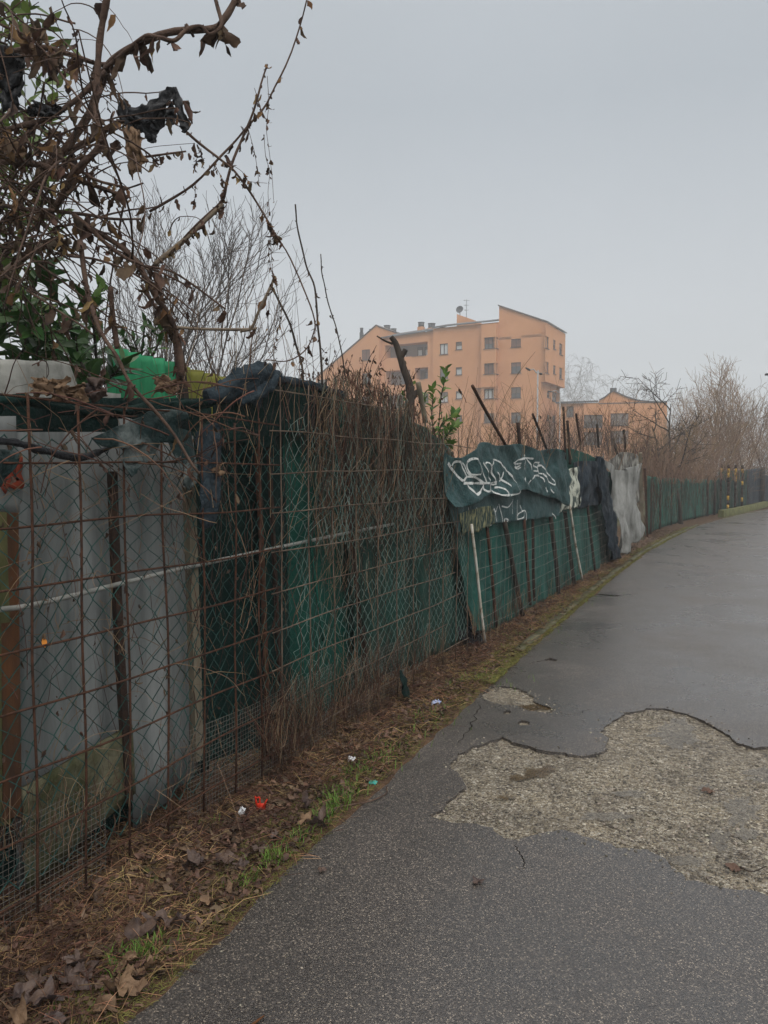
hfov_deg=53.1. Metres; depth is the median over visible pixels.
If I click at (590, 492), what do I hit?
blue film
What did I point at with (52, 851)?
wire mesh
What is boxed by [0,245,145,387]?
laurel shrub
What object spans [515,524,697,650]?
kerb
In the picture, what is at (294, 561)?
shade net
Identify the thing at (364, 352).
window
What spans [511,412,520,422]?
window
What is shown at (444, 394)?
window
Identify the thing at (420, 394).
wooden stake
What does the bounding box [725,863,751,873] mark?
dead leaf
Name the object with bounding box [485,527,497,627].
rusty pole
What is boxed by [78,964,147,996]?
dead leaf
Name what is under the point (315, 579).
plastic stake
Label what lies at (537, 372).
street lamp
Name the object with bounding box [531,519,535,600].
wooden pole
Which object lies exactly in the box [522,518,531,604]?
rusty pole
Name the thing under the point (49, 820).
dry weeds
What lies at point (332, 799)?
green grass
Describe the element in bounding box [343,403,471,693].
shade net
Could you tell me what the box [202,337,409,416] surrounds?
dry bramble
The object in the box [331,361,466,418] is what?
dry bramble
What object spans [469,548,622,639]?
dry weeds
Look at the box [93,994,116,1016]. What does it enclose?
dead leaf
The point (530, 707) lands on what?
muddy puddle
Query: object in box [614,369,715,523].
bare tree
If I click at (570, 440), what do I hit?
dry bramble
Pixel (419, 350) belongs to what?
window
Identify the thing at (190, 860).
dead leaf
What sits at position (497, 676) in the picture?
moss cushions
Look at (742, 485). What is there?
striped post
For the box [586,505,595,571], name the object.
rusty pole
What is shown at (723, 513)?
wall
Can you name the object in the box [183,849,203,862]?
dead leaf
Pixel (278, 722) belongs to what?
dry weeds
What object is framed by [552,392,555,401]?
window
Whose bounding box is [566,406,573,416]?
window
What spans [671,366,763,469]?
bare tree
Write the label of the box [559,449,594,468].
tarpaulin
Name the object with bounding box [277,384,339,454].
shade net
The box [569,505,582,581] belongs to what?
white pole
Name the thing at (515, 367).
window
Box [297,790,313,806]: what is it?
dead leaf
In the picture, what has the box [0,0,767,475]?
sky
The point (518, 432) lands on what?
iron bar
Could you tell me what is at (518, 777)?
muddy puddle
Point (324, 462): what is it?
dead creeper
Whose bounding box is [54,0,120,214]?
climbing vine
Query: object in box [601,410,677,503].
bare bush
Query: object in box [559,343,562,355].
window
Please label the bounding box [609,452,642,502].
mouldy sheeting
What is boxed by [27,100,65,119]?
film rag
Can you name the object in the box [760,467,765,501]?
timber post
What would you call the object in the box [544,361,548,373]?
window
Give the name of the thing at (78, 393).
dead leaf
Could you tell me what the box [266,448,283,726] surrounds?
angle iron post
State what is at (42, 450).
film strip
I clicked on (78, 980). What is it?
dead leaf
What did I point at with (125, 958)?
dead leaf
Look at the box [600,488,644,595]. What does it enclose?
ground
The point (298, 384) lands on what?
net roll
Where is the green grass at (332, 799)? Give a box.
[30,592,601,1022]
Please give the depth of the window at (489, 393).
91.34 m
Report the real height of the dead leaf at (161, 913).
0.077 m
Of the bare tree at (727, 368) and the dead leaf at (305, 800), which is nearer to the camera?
the dead leaf at (305, 800)
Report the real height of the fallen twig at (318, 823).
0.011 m
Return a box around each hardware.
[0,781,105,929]
[187,664,333,815]
[347,640,403,719]
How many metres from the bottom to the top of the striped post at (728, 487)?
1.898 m
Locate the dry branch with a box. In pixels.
[177,281,277,338]
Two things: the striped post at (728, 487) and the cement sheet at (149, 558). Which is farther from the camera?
the striped post at (728, 487)
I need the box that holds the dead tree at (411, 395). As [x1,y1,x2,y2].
[376,336,417,420]
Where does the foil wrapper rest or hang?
on the dirt verge
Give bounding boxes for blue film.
[573,461,601,508]
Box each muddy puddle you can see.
[498,795,514,799]
[509,774,527,780]
[516,703,550,710]
[523,767,548,778]
[541,764,555,772]
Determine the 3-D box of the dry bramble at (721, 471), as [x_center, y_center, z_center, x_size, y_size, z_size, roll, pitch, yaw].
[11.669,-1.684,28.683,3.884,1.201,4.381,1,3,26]
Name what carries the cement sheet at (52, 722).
on the dirt verge
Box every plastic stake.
[305,512,323,640]
[354,528,363,624]
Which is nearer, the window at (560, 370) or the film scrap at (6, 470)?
the film scrap at (6, 470)
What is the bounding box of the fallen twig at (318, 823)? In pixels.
[297,803,343,841]
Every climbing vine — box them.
[0,2,226,479]
[0,69,199,305]
[13,0,246,185]
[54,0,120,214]
[145,128,319,369]
[146,0,312,269]
[191,76,281,352]
[275,204,347,384]
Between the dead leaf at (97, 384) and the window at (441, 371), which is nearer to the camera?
the dead leaf at (97, 384)
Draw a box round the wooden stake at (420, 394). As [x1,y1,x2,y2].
[416,381,427,422]
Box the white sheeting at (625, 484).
[602,453,644,553]
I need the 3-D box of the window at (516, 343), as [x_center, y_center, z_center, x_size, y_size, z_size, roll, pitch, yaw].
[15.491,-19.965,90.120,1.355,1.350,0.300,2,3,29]
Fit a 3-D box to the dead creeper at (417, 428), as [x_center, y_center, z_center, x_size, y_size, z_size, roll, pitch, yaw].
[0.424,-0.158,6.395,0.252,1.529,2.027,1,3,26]
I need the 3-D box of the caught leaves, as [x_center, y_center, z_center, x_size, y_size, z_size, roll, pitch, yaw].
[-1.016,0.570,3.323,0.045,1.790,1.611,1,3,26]
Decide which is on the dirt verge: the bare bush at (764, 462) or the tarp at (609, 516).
the tarp at (609, 516)
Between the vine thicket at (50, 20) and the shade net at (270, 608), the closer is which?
the vine thicket at (50, 20)
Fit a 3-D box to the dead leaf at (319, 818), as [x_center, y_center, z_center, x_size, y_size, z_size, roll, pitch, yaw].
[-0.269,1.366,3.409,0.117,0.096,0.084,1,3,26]
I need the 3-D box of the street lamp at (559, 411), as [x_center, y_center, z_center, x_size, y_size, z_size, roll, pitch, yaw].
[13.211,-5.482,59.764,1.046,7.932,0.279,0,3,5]
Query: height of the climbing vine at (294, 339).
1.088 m
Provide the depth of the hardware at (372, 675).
5.29 m
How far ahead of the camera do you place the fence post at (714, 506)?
28.57 m
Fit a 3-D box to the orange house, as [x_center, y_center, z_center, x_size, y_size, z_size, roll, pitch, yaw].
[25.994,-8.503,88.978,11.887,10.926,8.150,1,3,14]
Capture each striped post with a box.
[719,464,722,509]
[726,465,729,508]
[734,464,736,506]
[741,465,743,505]
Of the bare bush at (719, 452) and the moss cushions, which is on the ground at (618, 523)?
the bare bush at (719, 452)
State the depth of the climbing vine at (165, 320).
2.75 m
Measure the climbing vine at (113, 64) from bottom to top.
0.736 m
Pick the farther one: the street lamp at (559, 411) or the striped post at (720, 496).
the street lamp at (559, 411)
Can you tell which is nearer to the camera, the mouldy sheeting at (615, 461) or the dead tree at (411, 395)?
the dead tree at (411, 395)
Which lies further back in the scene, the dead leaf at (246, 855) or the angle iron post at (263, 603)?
the angle iron post at (263, 603)
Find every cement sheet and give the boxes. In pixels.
[0,359,76,397]
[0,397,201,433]
[0,416,24,511]
[15,432,128,886]
[21,725,135,889]
[103,392,120,397]
[118,417,197,828]
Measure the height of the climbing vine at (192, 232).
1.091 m
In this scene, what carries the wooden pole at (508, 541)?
on the dirt verge
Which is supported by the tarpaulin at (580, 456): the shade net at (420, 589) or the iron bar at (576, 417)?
the iron bar at (576, 417)
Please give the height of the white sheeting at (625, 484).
1.939 m
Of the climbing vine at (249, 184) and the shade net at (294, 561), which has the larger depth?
the shade net at (294, 561)
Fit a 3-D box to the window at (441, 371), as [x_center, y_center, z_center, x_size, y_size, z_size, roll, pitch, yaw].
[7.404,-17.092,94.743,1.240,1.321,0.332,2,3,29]
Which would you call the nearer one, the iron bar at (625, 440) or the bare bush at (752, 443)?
the iron bar at (625, 440)
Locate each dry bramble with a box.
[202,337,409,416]
[307,345,419,412]
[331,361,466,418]
[366,352,760,472]
[427,365,735,460]
[428,406,582,467]
[445,409,590,454]
[497,415,627,460]
[515,388,716,457]
[522,398,648,456]
[588,437,684,462]
[607,439,708,483]
[642,448,730,484]
[642,449,743,483]
[651,450,748,483]
[680,453,753,482]
[694,457,762,482]
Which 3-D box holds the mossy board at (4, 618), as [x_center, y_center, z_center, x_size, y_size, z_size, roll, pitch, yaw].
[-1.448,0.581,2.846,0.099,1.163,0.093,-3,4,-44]
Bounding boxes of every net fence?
[645,476,680,534]
[682,479,717,520]
[717,470,746,513]
[747,468,760,504]
[765,475,767,500]
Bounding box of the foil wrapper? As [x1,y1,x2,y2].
[431,699,441,704]
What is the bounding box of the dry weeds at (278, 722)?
[236,599,455,767]
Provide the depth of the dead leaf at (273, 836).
3.34 m
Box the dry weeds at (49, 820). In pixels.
[0,692,261,861]
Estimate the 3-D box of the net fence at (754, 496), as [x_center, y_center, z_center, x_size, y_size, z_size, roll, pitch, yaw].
[17.512,-1.201,36.256,0.091,1.788,5.218,2,4,34]
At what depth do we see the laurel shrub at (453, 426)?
7.30 m
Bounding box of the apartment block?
[315,305,566,457]
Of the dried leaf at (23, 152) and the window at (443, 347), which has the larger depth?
the window at (443, 347)
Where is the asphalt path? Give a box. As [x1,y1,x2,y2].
[124,509,767,1023]
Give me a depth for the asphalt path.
2.91 m
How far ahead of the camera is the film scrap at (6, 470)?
2.66 m
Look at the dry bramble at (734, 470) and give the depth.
30.32 m
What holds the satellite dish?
on the apartment block
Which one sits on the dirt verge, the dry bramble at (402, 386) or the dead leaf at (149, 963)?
the dead leaf at (149, 963)
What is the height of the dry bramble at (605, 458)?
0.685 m
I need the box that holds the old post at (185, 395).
[174,351,188,397]
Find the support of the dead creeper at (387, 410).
attached to the rebar panel at (355, 540)
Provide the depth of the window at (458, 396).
94.06 m
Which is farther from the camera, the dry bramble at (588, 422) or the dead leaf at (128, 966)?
the dry bramble at (588, 422)
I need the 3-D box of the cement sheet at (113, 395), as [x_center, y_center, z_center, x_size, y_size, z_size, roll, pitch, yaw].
[-1.315,-0.473,3.498,0.037,0.163,0.356,1,3,25]
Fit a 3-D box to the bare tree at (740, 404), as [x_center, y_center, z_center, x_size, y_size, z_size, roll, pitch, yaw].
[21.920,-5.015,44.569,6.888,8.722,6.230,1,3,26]
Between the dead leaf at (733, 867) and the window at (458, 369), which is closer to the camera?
the dead leaf at (733, 867)
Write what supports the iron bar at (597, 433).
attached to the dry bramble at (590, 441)
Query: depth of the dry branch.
3.58 m
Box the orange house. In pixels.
[556,388,666,485]
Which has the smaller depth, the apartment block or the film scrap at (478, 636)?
the film scrap at (478, 636)
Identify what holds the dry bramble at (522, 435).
on the graffiti tarpaulin at (492, 484)
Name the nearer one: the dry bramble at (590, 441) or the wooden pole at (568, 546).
the wooden pole at (568, 546)
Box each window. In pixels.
[362,349,369,360]
[412,347,422,356]
[419,347,427,355]
[440,343,447,354]
[440,368,447,378]
[440,392,447,402]
[456,342,462,349]
[456,367,461,374]
[456,391,461,398]
[483,363,493,374]
[484,389,495,398]
[484,413,492,422]
[485,337,496,348]
[510,387,520,398]
[511,338,520,347]
[511,362,520,373]
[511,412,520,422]
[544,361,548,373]
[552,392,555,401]
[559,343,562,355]
[559,368,562,379]
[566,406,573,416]
[584,415,602,427]
[584,432,602,444]
[610,413,628,425]
[610,431,627,443]
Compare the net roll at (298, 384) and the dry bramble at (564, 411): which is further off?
the dry bramble at (564, 411)
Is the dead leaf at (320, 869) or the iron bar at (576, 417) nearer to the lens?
the dead leaf at (320, 869)
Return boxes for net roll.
[0,394,213,419]
[281,376,345,398]
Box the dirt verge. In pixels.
[0,507,767,1023]
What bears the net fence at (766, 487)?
on the dirt verge
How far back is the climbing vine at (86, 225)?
2.85 m
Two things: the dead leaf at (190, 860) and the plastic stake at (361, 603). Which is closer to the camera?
the dead leaf at (190, 860)
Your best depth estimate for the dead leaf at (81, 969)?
2.42 m
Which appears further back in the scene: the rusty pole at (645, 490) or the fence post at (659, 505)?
the fence post at (659, 505)
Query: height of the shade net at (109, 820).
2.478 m
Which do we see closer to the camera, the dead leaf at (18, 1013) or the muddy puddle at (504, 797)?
the dead leaf at (18, 1013)
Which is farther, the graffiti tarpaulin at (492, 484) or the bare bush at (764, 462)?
the bare bush at (764, 462)
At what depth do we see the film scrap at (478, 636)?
7.37 m
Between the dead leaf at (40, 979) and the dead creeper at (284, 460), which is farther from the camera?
the dead creeper at (284, 460)
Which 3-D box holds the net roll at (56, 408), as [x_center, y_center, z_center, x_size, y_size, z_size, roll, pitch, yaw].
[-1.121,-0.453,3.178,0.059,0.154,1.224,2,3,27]
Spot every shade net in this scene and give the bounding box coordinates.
[0,408,211,887]
[192,418,265,764]
[260,435,290,740]
[268,396,354,745]
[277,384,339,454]
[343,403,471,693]
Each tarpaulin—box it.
[443,442,571,535]
[454,471,611,633]
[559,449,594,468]
[560,466,580,511]
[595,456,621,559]
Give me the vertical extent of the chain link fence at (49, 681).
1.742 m
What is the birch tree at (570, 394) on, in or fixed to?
on the ground at (618, 523)
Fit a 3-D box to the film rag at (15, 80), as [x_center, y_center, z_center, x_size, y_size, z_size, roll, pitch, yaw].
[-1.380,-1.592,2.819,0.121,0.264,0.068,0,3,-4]
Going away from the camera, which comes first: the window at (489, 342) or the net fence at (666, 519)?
the net fence at (666, 519)
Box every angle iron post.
[107,471,132,803]
[254,446,270,759]
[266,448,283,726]
[339,435,370,688]
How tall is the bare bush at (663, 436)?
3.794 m
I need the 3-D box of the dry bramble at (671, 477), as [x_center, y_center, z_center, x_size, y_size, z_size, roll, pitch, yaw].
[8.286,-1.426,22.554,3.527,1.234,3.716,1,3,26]
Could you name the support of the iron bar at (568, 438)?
on the tarpaulin at (580, 456)
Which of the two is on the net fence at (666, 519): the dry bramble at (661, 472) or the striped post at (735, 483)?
the dry bramble at (661, 472)
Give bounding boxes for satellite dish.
[456,306,462,312]
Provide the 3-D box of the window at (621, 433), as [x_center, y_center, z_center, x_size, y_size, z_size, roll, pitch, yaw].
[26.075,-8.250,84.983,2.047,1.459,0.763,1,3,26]
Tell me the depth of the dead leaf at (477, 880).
2.99 m
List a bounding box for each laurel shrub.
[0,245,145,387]
[110,311,171,357]
[400,364,462,448]
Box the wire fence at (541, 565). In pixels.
[479,511,609,636]
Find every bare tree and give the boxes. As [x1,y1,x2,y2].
[48,308,191,395]
[68,172,310,397]
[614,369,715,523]
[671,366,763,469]
[685,353,767,469]
[702,354,767,467]
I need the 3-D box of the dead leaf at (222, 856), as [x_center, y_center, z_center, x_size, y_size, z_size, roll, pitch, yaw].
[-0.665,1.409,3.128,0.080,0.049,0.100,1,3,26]
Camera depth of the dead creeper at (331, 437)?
4.69 m
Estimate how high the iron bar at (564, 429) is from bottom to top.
0.725 m
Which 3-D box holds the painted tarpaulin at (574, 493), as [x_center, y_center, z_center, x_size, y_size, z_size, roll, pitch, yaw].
[2.582,-0.320,10.681,0.100,0.662,1.707,1,3,26]
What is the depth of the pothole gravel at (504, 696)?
5.52 m
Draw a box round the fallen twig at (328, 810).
[240,786,387,841]
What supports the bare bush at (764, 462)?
on the ground at (618, 523)
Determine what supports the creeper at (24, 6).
attached to the vine thicket at (11, 219)
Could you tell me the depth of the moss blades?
3.11 m
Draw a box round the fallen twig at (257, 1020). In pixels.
[251,1015,263,1023]
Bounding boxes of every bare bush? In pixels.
[591,423,694,525]
[592,430,656,470]
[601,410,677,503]
[615,392,709,478]
[624,411,723,499]
[631,412,717,478]
[635,398,745,479]
[656,389,767,492]
[658,392,763,446]
[674,404,751,477]
[689,389,767,478]
[711,396,767,474]
[716,413,767,475]
[735,411,767,474]
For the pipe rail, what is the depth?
3.32 m
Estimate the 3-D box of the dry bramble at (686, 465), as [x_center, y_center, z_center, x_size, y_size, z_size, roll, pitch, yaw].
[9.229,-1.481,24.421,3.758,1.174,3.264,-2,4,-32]
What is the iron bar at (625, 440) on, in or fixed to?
on the mouldy sheeting at (615, 461)
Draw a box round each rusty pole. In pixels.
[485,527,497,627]
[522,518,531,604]
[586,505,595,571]
[643,468,648,536]
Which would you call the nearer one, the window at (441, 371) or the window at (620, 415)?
the window at (620, 415)
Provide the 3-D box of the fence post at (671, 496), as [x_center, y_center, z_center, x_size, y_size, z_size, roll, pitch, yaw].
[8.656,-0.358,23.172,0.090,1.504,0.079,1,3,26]
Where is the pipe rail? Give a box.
[0,523,394,611]
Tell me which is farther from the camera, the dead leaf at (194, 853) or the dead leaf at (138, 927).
the dead leaf at (194, 853)
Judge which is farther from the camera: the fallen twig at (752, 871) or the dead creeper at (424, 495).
the dead creeper at (424, 495)
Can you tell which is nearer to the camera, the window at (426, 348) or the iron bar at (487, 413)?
the iron bar at (487, 413)
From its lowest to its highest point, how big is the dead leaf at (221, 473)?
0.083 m
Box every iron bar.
[471,384,506,444]
[516,422,520,443]
[532,413,547,448]
[562,407,565,459]
[566,420,571,464]
[575,413,581,444]
[596,424,599,447]
[623,429,626,451]
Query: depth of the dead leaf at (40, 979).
2.39 m
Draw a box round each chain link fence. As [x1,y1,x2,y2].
[0,433,294,893]
[284,417,468,725]
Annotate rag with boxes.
[0,41,25,112]
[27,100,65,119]
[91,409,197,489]
[117,86,190,142]
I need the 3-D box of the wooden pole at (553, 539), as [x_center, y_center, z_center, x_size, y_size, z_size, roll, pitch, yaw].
[2.224,0.576,9.995,0.065,1.096,0.522,1,3,26]
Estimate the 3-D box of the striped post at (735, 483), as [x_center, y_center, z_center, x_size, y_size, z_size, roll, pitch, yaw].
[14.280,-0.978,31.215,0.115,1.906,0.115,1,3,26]
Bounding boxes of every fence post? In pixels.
[649,478,651,533]
[659,480,661,528]
[671,480,672,524]
[706,476,708,515]
[713,476,715,514]
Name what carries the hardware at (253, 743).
on the dirt verge
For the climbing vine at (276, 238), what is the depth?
3.08 m
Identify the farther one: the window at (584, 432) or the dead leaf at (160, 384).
the window at (584, 432)
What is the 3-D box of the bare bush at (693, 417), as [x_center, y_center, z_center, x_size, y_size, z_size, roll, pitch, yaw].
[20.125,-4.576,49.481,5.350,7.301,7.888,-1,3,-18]
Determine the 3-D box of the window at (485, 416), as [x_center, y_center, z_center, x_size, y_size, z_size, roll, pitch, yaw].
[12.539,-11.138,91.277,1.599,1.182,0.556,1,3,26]
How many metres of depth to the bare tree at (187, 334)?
12.71 m
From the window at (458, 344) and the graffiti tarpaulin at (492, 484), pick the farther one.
the window at (458, 344)
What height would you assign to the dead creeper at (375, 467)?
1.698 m
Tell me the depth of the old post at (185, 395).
4.42 m
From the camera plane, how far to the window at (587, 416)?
85.71 m
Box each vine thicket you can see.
[0,0,134,275]
[0,0,203,380]
[0,351,263,509]
[0,443,257,858]
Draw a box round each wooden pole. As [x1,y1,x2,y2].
[502,520,524,615]
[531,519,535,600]
[549,515,560,594]
[563,511,575,585]
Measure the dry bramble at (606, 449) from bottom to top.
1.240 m
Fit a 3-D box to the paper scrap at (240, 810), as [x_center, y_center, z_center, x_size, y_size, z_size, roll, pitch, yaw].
[-0.682,1.436,3.683,0.039,0.046,0.023,1,3,26]
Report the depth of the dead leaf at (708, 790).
3.86 m
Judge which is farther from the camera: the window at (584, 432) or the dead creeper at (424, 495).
the window at (584, 432)
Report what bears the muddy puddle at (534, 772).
on the pothole gravel at (537, 809)
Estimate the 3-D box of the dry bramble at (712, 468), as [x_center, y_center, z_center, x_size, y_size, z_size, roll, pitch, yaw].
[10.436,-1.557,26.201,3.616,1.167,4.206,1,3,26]
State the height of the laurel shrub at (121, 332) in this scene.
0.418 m
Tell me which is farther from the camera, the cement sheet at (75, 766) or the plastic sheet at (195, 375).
the plastic sheet at (195, 375)
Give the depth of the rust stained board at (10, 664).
2.85 m
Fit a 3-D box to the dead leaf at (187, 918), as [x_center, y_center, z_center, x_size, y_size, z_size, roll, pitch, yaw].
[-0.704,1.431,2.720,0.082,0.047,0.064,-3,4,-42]
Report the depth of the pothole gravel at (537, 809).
3.84 m
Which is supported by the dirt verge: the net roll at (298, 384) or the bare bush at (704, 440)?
the bare bush at (704, 440)
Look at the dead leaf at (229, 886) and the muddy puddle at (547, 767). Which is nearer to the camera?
the dead leaf at (229, 886)
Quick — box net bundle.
[202,361,282,447]
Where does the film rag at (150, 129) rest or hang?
attached to the vine thicket at (11, 219)
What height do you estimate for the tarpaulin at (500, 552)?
1.816 m
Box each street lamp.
[525,367,542,445]
[548,390,560,448]
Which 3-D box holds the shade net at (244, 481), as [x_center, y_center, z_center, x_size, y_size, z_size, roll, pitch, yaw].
[-0.812,0.308,4.291,0.063,2.229,0.825,1,3,26]
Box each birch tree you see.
[560,353,613,402]
[608,375,667,422]
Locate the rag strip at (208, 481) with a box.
[195,422,221,528]
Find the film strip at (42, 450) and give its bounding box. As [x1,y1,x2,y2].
[0,437,109,461]
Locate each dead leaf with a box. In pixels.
[0,991,26,1023]
[5,978,36,1004]
[18,963,61,986]
[28,975,73,1006]
[29,376,70,399]
[41,1010,66,1023]
[49,382,88,402]
[50,961,83,982]
[62,948,90,966]
[63,975,91,991]
[73,960,110,980]
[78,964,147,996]
[85,377,107,403]
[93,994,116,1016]
[115,964,145,981]
[116,950,138,976]
[124,916,157,940]
[136,955,174,973]
[141,908,172,935]
[151,374,180,396]
[156,908,195,926]
[179,909,191,925]
[182,849,199,870]
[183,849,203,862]
[197,463,224,476]
[200,892,219,904]
[206,849,235,863]
[226,879,237,892]
[232,857,249,872]
[242,850,256,857]
[251,839,271,854]
[270,829,285,838]
[294,808,311,825]
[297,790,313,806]
[308,805,337,828]
[312,866,326,872]
[472,875,484,885]
[700,787,714,794]
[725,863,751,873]
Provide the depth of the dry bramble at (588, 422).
13.70 m
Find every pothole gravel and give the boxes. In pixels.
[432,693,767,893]
[482,688,549,711]
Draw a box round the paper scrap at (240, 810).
[238,806,245,816]
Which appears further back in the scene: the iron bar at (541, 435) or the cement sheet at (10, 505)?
the iron bar at (541, 435)
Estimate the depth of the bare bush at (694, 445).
28.19 m
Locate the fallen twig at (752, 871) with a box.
[740,866,766,871]
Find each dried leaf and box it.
[0,135,26,163]
[123,125,147,179]
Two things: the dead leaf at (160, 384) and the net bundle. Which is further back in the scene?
the net bundle
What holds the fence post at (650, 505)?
on the dirt verge
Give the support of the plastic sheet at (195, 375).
attached to the dry bramble at (326, 363)
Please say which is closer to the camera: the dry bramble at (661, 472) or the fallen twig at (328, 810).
the fallen twig at (328, 810)
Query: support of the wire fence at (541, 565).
on the dirt verge
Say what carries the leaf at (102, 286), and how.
attached to the vine thicket at (11, 219)
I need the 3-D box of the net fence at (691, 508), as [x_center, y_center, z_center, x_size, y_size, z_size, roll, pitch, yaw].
[11.110,-0.518,26.980,0.114,1.388,6.049,2,4,34]
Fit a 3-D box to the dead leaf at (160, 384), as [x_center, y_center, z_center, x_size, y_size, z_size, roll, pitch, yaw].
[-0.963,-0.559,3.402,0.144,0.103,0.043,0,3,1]
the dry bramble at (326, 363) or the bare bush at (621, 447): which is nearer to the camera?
the dry bramble at (326, 363)
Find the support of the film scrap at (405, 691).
on the dirt verge
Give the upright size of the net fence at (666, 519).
1.494 m
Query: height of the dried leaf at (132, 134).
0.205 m
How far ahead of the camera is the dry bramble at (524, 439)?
8.35 m
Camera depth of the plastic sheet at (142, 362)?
4.24 m
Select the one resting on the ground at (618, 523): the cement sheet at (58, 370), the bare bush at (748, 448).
the bare bush at (748, 448)
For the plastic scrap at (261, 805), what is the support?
on the dirt verge
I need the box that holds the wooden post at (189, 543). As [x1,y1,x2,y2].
[182,487,202,761]
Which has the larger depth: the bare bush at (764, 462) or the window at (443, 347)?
the window at (443, 347)
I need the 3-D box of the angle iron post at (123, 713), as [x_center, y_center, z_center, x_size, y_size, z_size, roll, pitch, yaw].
[-1.134,0.549,3.302,0.038,1.446,0.085,2,4,35]
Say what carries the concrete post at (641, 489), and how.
on the dirt verge
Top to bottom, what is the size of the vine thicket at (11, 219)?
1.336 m
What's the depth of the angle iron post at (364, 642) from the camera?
5.14 m
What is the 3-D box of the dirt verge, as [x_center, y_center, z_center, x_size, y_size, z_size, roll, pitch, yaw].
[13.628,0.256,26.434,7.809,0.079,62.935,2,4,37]
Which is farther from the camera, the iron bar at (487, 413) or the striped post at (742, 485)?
the striped post at (742, 485)
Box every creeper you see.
[0,0,80,314]
[0,361,242,766]
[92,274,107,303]
[138,230,355,747]
[282,369,379,644]
[283,368,381,614]
[312,448,472,693]
[325,371,433,588]
[336,370,417,629]
[375,397,470,577]
[392,396,463,618]
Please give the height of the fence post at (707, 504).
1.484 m
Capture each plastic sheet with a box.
[107,346,175,397]
[186,367,224,416]
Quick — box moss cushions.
[457,526,694,683]
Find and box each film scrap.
[0,449,19,486]
[399,670,409,697]
[458,625,483,645]
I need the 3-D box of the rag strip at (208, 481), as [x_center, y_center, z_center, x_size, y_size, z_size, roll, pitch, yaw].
[-0.830,-0.174,3.650,0.058,0.512,0.186,1,3,26]
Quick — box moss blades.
[27,533,677,1023]
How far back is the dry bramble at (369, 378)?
5.03 m
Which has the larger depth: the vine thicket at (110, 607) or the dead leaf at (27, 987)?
the vine thicket at (110, 607)
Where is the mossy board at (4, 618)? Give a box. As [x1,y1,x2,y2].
[0,512,10,825]
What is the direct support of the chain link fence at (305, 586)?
on the dirt verge
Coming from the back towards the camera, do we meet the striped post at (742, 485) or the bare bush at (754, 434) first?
the bare bush at (754, 434)
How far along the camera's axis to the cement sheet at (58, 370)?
3.20 m
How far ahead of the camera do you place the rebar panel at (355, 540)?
5.00 m
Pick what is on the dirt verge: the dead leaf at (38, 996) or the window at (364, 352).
the dead leaf at (38, 996)
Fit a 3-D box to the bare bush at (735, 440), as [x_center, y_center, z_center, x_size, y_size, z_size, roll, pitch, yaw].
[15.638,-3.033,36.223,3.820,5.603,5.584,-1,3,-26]
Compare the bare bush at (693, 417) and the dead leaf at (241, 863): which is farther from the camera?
the bare bush at (693, 417)
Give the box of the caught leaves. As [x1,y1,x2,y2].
[0,439,257,799]
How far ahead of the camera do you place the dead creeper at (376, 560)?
5.23 m
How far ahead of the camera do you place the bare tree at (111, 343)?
14.10 m
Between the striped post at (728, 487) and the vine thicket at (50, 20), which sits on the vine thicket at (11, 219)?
the vine thicket at (50, 20)
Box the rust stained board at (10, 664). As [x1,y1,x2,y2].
[1,512,21,819]
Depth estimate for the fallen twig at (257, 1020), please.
2.23 m
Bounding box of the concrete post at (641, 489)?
[638,452,643,539]
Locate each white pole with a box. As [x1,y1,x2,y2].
[470,524,485,642]
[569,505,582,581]
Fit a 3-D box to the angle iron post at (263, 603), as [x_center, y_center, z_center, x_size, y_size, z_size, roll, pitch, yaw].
[-0.663,0.390,4.191,0.040,1.989,0.148,1,3,22]
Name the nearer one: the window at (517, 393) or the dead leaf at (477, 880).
the dead leaf at (477, 880)
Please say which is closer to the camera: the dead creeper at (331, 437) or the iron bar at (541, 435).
the dead creeper at (331, 437)
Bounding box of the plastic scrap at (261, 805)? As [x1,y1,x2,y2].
[255,796,267,809]
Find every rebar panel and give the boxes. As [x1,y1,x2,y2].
[0,393,283,915]
[269,377,470,768]
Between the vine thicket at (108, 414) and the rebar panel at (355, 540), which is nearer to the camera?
the vine thicket at (108, 414)
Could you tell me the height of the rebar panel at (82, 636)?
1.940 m
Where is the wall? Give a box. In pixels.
[718,501,767,517]
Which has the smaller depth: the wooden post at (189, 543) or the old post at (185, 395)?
the wooden post at (189, 543)
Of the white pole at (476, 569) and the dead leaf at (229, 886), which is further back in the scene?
the white pole at (476, 569)
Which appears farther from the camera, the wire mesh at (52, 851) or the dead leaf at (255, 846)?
the dead leaf at (255, 846)

